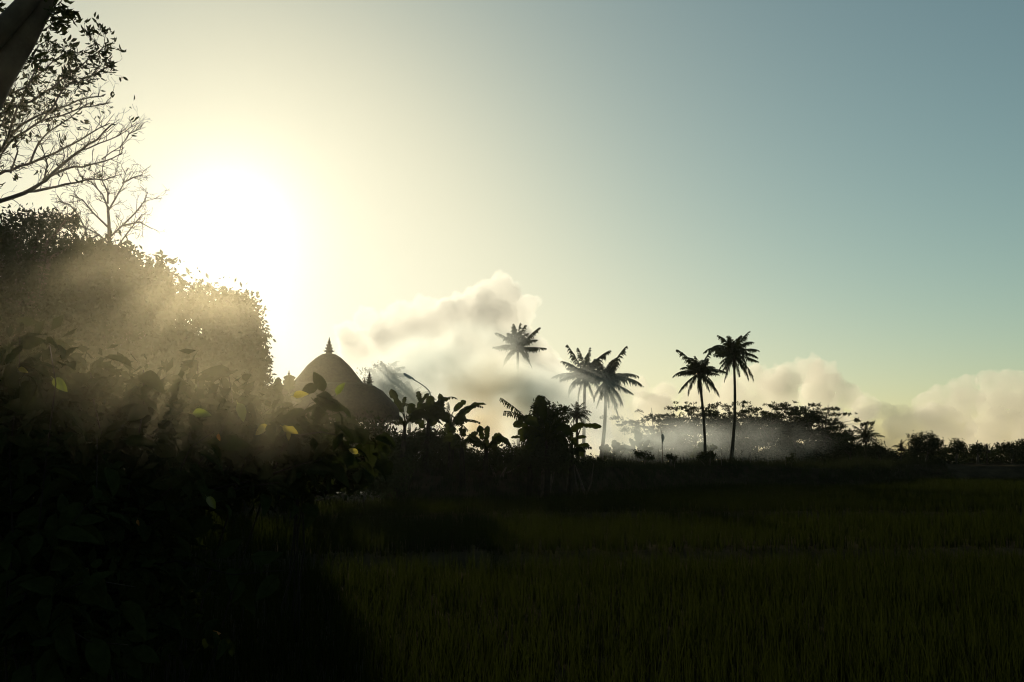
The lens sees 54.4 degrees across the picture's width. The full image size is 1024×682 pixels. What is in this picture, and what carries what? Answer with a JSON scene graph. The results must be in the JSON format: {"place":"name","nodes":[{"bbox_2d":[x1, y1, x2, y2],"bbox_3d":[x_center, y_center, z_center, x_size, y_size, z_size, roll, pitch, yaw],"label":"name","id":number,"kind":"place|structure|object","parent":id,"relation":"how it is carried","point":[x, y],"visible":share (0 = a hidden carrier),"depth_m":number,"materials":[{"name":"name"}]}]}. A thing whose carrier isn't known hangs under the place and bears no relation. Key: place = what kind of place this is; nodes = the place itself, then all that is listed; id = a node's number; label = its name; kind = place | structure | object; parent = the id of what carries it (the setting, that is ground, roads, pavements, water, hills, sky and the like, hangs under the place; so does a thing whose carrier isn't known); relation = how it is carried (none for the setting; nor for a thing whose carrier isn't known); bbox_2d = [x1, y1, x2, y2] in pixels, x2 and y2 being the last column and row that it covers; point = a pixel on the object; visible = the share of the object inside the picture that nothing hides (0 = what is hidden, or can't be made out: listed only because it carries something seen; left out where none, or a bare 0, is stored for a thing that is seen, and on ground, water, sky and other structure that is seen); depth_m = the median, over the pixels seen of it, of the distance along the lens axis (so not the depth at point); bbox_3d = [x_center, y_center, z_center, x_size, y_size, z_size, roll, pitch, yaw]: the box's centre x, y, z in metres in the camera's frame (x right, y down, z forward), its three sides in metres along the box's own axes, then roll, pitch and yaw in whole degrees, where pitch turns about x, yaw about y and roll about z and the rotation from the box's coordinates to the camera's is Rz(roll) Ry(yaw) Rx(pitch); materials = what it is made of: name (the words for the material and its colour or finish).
{"place":"outdoors","nodes":[
{"label":"outdoors","id":0,"kind":"place"},
{"bbox_2d":[0,462,1023,681],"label":"ground","id":1,"kind":"structure","parent":0,"point":[980,470],"depth_m":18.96,"materials":[{"name":"green plant"}]},
{"bbox_2d":[0,0,82,110],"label":"leaning tree","id":2,"kind":"object","parent":1,"relation":"on","point":[23,23],"visible":1,"depth_m":6.21,"materials":[{"name":"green plant"}]},
{"bbox_2d":[0,203,99,379],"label":"leaved tree","id":3,"kind":"object","parent":1,"relation":"on","point":[23,275],"visible":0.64,"depth_m":17.10,"materials":[{"name":"green plant"}]},
{"bbox_2d":[0,12,151,216],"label":"tree","id":4,"kind":"object","parent":1,"relation":"on","point":[22,105],"visible":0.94,"depth_m":11.25,"materials":[{"name":"green plant"}]},
{"bbox_2d":[0,314,175,681],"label":"broadleaf shrub","id":5,"kind":"object","parent":1,"relation":"on","point":[54,595],"visible":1,"depth_m":4.00,"materials":[{"name":"green plant"}]},
{"bbox_2d":[44,150,169,243],"bbox_3d":[-15.078,-0.971,36.427,4.659,12.620,2.233,0,-7,0],"label":"bare tree","id":6,"kind":"object","parent":1,"relation":"on","point":[107,225],"visible":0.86,"depth_m":36.75,"materials":[{"name":"brown plant"}]},
{"bbox_2d":[2,229,241,399],"bbox_3d":[-12.198,0.576,30.105,8.062,8.154,5.352,0,-7,0],"label":"broad crowned tree","id":7,"kind":"object","parent":1,"relation":"on","point":[130,306],"visible":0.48,"depth_m":29.59,"materials":[{"name":"green plant"}]},
{"bbox_2d":[15,344,283,681],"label":"broadleaf shrub","id":8,"kind":"object","parent":1,"relation":"on","point":[144,414],"visible":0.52,"depth_m":4.83,"materials":[{"name":"green plant"}]},
{"bbox_2d":[171,273,278,412],"bbox_3d":[-9.050,1.492,31.107,3.346,7.168,3.540,0,-7,0],"label":"broad crowned tree","id":9,"kind":"object","parent":1,"relation":"on","point":[234,316],"visible":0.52,"depth_m":30.82,"materials":[{"name":"green plant"}]},
{"bbox_2d":[234,392,271,510],"bbox_3d":[-8.194,3.375,30.071,1.885,3.680,1.313,4,-8,-33],"label":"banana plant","id":10,"kind":"object","parent":1,"relation":"on","point":[243,501],"depth_m":29.61,"materials":[{"name":"green plant"}]},
{"bbox_2d":[117,351,395,681],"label":"broadleaf shrub","id":11,"kind":"object","parent":1,"relation":"on","point":[281,457],"visible":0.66,"depth_m":6.15,"materials":[{"name":"green plant"}]},
{"bbox_2d":[268,375,308,507],"bbox_3d":[-7.677,3.333,33.074,1.279,4.439,1.484,5,-9,-38],"label":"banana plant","id":12,"kind":"object","parent":1,"relation":"on","point":[289,381],"visible":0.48,"depth_m":33.23,"materials":[{"name":"green plant"}]},
{"bbox_2d":[248,402,395,641],"bbox_3d":[-2.106,1.790,9.748,1.983,2.373,1.624,0,-7,0],"label":"broadleaf shrub","id":13,"kind":"object","parent":1,"relation":"on","point":[362,476],"visible":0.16,"depth_m":9.37,"materials":[{"name":"green plant"}]},
{"bbox_2d":[261,337,399,503],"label":"thatched pavilion","id":14,"kind":"structure","parent":1,"relation":"on","point":[356,395],"depth_m":38.24,"materials":[{"name":"plant"}]},
{"bbox_2d":[266,407,423,504],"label":"undergrowth","id":15,"kind":"object","parent":1,"relation":"on","point":[378,486],"visible":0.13,"depth_m":34.01,"materials":[{"name":"green plant"}]},
{"bbox_2d":[356,360,407,424],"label":"tree","id":16,"kind":"object","parent":1,"relation":"on","point":[375,370],"visible":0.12,"depth_m":87.12,"materials":[{"name":"green plant"}]},
{"bbox_2d":[362,361,404,396],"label":"coconut palm","id":17,"kind":"object","parent":1,"relation":"on","point":[386,377],"visible":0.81,"depth_m":84.05,"materials":[{"name":"green plant"}]},
{"bbox_2d":[390,381,436,435],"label":"coconut palm","id":18,"kind":"object","parent":1,"relation":"on","point":[410,394],"visible":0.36,"depth_m":85.69,"materials":[{"name":"green plant"}]},
{"bbox_2d":[388,389,441,471],"bbox_3d":[-4.596,4.030,43.669,3.286,3.829,3.275,-6,-9,39],"label":"banana plant","id":19,"kind":"object","parent":1,"relation":"on","point":[417,414],"visible":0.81,"depth_m":43.72,"materials":[{"name":"green plant"}]},
{"bbox_2d":[403,373,431,428],"bbox_3d":[-4.714,4.170,49.858,1.526,5.143,0.300,0,-7,0],"label":"street lamp","id":20,"kind":"object","parent":1,"relation":"on","point":[408,376],"visible":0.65,"depth_m":50.04,"materials":[{"name":"metal"}]},
{"bbox_2d":[401,391,455,467],"bbox_3d":[-3.673,4.016,44.752,2.364,3.601,1.891,-4,-8,28],"label":"banana plant","id":21,"kind":"object","parent":1,"relation":"on","point":[441,401],"visible":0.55,"depth_m":44.70,"materials":[{"name":"green plant"}]},
{"bbox_2d":[389,423,483,470],"bbox_3d":[-4.082,4.998,45.218,5.911,2.659,2.525,0,-7,0],"label":"thicket","id":22,"kind":"object","parent":1,"relation":"on","point":[438,447],"visible":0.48,"depth_m":44.74,"materials":[{"name":"green plant"}]},
{"bbox_2d":[429,400,486,470],"bbox_3d":[-2.464,4.284,44.740,3.128,3.259,1.901,-4,-8,32],"label":"banana plant","id":23,"kind":"object","parent":1,"relation":"on","point":[460,418],"visible":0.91,"depth_m":44.35,"materials":[{"name":"green plant"}]},
{"bbox_2d":[443,426,477,488],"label":"banana plant","id":24,"kind":"object","parent":1,"relation":"on","point":[455,440],"visible":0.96,"depth_m":42.64,"materials":[{"name":"green plant"}]},
{"bbox_2d":[463,425,511,489],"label":"banana plant","id":25,"kind":"object","parent":1,"relation":"on","point":[487,446],"visible":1,"depth_m":42.51,"materials":[{"name":"green plant"}]},
{"bbox_2d":[464,440,538,478],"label":"bush","id":26,"kind":"object","parent":1,"relation":"on","point":[495,459],"visible":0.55,"depth_m":43.27,"materials":[{"name":"green plant"}]},
{"bbox_2d":[499,397,537,498],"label":"banana plant","id":27,"kind":"object","parent":1,"relation":"on","point":[518,423],"visible":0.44,"depth_m":42.31,"materials":[{"name":"green plant"}]},
{"bbox_2d":[492,323,546,446],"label":"coconut palm","id":28,"kind":"object","parent":1,"relation":"on","point":[518,341],"visible":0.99,"depth_m":89.27,"materials":[{"name":"green plant"}]},
{"bbox_2d":[510,395,578,499],"bbox_3d":[1.344,4.530,41.753,2.890,4.582,2.145,0,-7,0],"label":"creeper mound","id":29,"kind":"object","parent":1,"relation":"on","point":[558,457],"visible":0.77,"depth_m":41.46,"materials":[{"name":"green plant"}]},
{"bbox_2d":[519,395,572,497],"bbox_3d":[1.411,4.497,41.314,2.214,4.515,2.567,0,-7,0],"label":"banana plant","id":30,"kind":"object","parent":1,"relation":"on","point":[531,420],"visible":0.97,"depth_m":41.21,"materials":[{"name":"green plant"}]},
{"bbox_2d":[563,401,591,457],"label":"coconut palm","id":31,"kind":"object","parent":1,"relation":"on","point":[576,414],"visible":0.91,"depth_m":79.74,"materials":[{"name":"green plant"}]},
{"bbox_2d":[551,345,610,457],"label":"coconut palm","id":32,"kind":"object","parent":1,"relation":"on","point":[580,373],"visible":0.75,"depth_m":86.98,"materials":[{"name":"green plant"}]},
{"bbox_2d":[566,422,601,497],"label":"banana plant","id":33,"kind":"object","parent":1,"relation":"on","point":[580,450],"visible":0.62,"depth_m":42.06,"materials":[{"name":"green plant"}]},
{"bbox_2d":[562,453,613,493],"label":"bush","id":34,"kind":"object","parent":1,"relation":"on","point":[586,461],"visible":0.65,"depth_m":45.53,"materials":[{"name":"green plant"}]},
{"bbox_2d":[577,346,643,461],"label":"coconut palm","id":35,"kind":"object","parent":1,"relation":"on","point":[608,376],"visible":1,"depth_m":85.92,"materials":[{"name":"green plant"}]},
{"bbox_2d":[599,440,626,462],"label":"banana plant","id":36,"kind":"object","parent":1,"relation":"on","point":[615,444],"visible":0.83,"depth_m":85.44,"materials":[{"name":"green plant"}]},
{"bbox_2d":[620,431,653,461],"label":"banana plant","id":37,"kind":"object","parent":1,"relation":"on","point":[638,442],"visible":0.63,"depth_m":86.36,"materials":[{"name":"green plant"}]},
{"bbox_2d":[631,448,654,464],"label":"bush","id":38,"kind":"object","parent":1,"relation":"on","point":[648,457],"visible":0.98,"depth_m":61.47,"materials":[{"name":"green plant"}]},
{"bbox_2d":[600,404,712,453],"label":"flat topped tree","id":39,"kind":"object","parent":1,"relation":"on","point":[636,425],"visible":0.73,"depth_m":111.46,"materials":[{"name":"green plant"}]},
{"bbox_2d":[661,434,664,462],"bbox_3d":[9.588,6.899,63.123,0.218,2.438,0.070,0,-7,0],"label":"flag pole","id":40,"kind":"object","parent":1,"relation":"on","point":[662,437],"visible":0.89,"depth_m":63.17,"materials":[{"name":"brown wood"}]},
{"bbox_2d":[382,446,955,500],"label":"bank weeds","id":41,"kind":"object","parent":1,"relation":"on","point":[883,468],"visible":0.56,"depth_m":60.91,"materials":[{"name":"green plant"}]},
{"bbox_2d":[641,405,698,452],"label":"flat topped tree","id":42,"kind":"object","parent":1,"relation":"on","point":[669,417],"visible":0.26,"depth_m":112.69,"materials":[{"name":"green plant"}]},
{"bbox_2d":[664,452,678,466],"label":"bush","id":43,"kind":"object","parent":1,"relation":"on","point":[670,458],"visible":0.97,"depth_m":61.50,"materials":[{"name":"green plant"}]},
{"bbox_2d":[634,401,726,453],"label":"flat topped tree","id":44,"kind":"object","parent":1,"relation":"on","point":[693,424],"visible":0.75,"depth_m":109.43,"materials":[{"name":"green plant"}]},
{"bbox_2d":[672,350,727,452],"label":"coconut palm","id":45,"kind":"object","parent":1,"relation":"on","point":[701,369],"visible":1,"depth_m":67.96,"materials":[{"name":"green plant"}]},
{"bbox_2d":[690,442,717,459],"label":"banana plant","id":46,"kind":"object","parent":1,"relation":"on","point":[696,451],"visible":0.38,"depth_m":87.28,"materials":[{"name":"green plant"}]},
{"bbox_2d":[696,450,716,465],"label":"bush","id":47,"kind":"object","parent":1,"relation":"on","point":[704,456],"visible":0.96,"depth_m":63.48,"materials":[{"name":"green plant"}]},
{"bbox_2d":[666,402,756,452],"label":"flat topped tree","id":48,"kind":"object","parent":1,"relation":"on","point":[715,428],"visible":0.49,"depth_m":111.92,"materials":[{"name":"green plant"}]},
{"bbox_2d":[688,405,761,448],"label":"flat topped tree","id":49,"kind":"object","parent":1,"relation":"on","point":[729,437],"visible":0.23,"depth_m":115.29,"materials":[{"name":"green plant"}]},
{"bbox_2d":[703,331,759,458],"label":"coconut palm","id":50,"kind":"object","parent":1,"relation":"on","point":[730,350],"visible":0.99,"depth_m":69.13,"materials":[{"name":"green plant"}]},
{"bbox_2d":[707,400,782,456],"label":"flat topped tree","id":51,"kind":"object","parent":1,"relation":"on","point":[742,415],"visible":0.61,"depth_m":108.90,"materials":[{"name":"green plant"}]},
{"bbox_2d":[641,415,850,452],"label":"distant thicket","id":52,"kind":"object","parent":1,"relation":"on","point":[724,438],"visible":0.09,"depth_m":117.43,"materials":[{"name":"green plant"}]},
{"bbox_2d":[728,407,792,451],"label":"flat topped tree","id":53,"kind":"object","parent":1,"relation":"on","point":[760,431],"visible":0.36,"depth_m":113.74,"materials":[{"name":"green plant"}]},
{"bbox_2d":[726,402,812,452],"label":"flat topped tree","id":54,"kind":"object","parent":1,"relation":"on","point":[782,436],"visible":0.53,"depth_m":108.12,"materials":[{"name":"green plant"}]},
{"bbox_2d":[785,452,794,465],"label":"bush","id":55,"kind":"object","parent":1,"relation":"on","point":[791,457],"visible":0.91,"depth_m":65.51,"materials":[{"name":"green plant"}]},
{"bbox_2d":[765,400,828,455],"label":"flat topped tree","id":56,"kind":"object","parent":1,"relation":"on","point":[796,416],"visible":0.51,"depth_m":107.28,"materials":[{"name":"green plant"}]},
{"bbox_2d":[595,440,1023,463],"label":"distant thicket","id":57,"kind":"object","parent":1,"relation":"on","point":[993,458],"visible":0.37,"depth_m":96.96,"materials":[{"name":"green plant"}]},
{"bbox_2d":[781,409,838,449],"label":"flat topped tree","id":58,"kind":"object","parent":1,"relation":"on","point":[807,423],"visible":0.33,"depth_m":106.50,"materials":[{"name":"green plant"}]},
{"bbox_2d":[798,424,861,457],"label":"flat topped tree","id":59,"kind":"object","parent":1,"relation":"on","point":[829,441],"visible":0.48,"depth_m":101.00,"materials":[{"name":"green plant"}]},
{"bbox_2d":[792,402,873,449],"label":"flat topped tree","id":60,"kind":"object","parent":1,"relation":"on","point":[816,417],"visible":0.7,"depth_m":103.88,"materials":[{"name":"green plant"}]},
{"bbox_2d":[823,434,870,460],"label":"tree","id":61,"kind":"object","parent":1,"relation":"on","point":[851,447],"visible":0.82,"depth_m":95.12,"materials":[{"name":"green plant"}]},
{"bbox_2d":[851,421,884,458],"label":"coconut palm","id":62,"kind":"object","parent":1,"relation":"on","point":[865,436],"visible":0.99,"depth_m":91.48,"materials":[{"name":"green plant"}]},
{"bbox_2d":[857,438,895,459],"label":"tree","id":63,"kind":"object","parent":1,"relation":"on","point":[874,446],"visible":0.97,"depth_m":91.03,"materials":[{"name":"green plant"}]},
{"bbox_2d":[892,439,907,459],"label":"coconut palm","id":64,"kind":"object","parent":1,"relation":"on","point":[901,448],"visible":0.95,"depth_m":93.37,"materials":[{"name":"green plant"}]},
{"bbox_2d":[901,430,948,460],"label":"tree","id":65,"kind":"object","parent":1,"relation":"on","point":[932,444],"visible":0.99,"depth_m":92.06,"materials":[{"name":"green plant"}]},
{"bbox_2d":[944,438,970,462],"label":"tree","id":66,"kind":"object","parent":1,"relation":"on","point":[958,445],"visible":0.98,"depth_m":94.23,"materials":[{"name":"green plant"}]},
{"bbox_2d":[968,440,986,462],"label":"tree","id":67,"kind":"object","parent":1,"relation":"on","point":[977,449],"visible":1,"depth_m":94.40,"materials":[{"name":"green plant"}]},
{"bbox_2d":[983,443,990,463],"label":"coconut palm","id":68,"kind":"object","parent":1,"relation":"on","point":[987,451],"visible":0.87,"depth_m":95.32,"materials":[{"name":"green plant"}]},
{"bbox_2d":[992,439,1023,463],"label":"tree","id":69,"kind":"object","parent":1,"relation":"on","point":[1012,450],"visible":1,"depth_m":93.13,"materials":[{"name":"green plant"}]},
{"bbox_2d":[0,0,1023,460],"label":"sky","id":70,"kind":"structure","parent":0,"point":[837,184],"materials":[{"name":"blue"}]}
]}

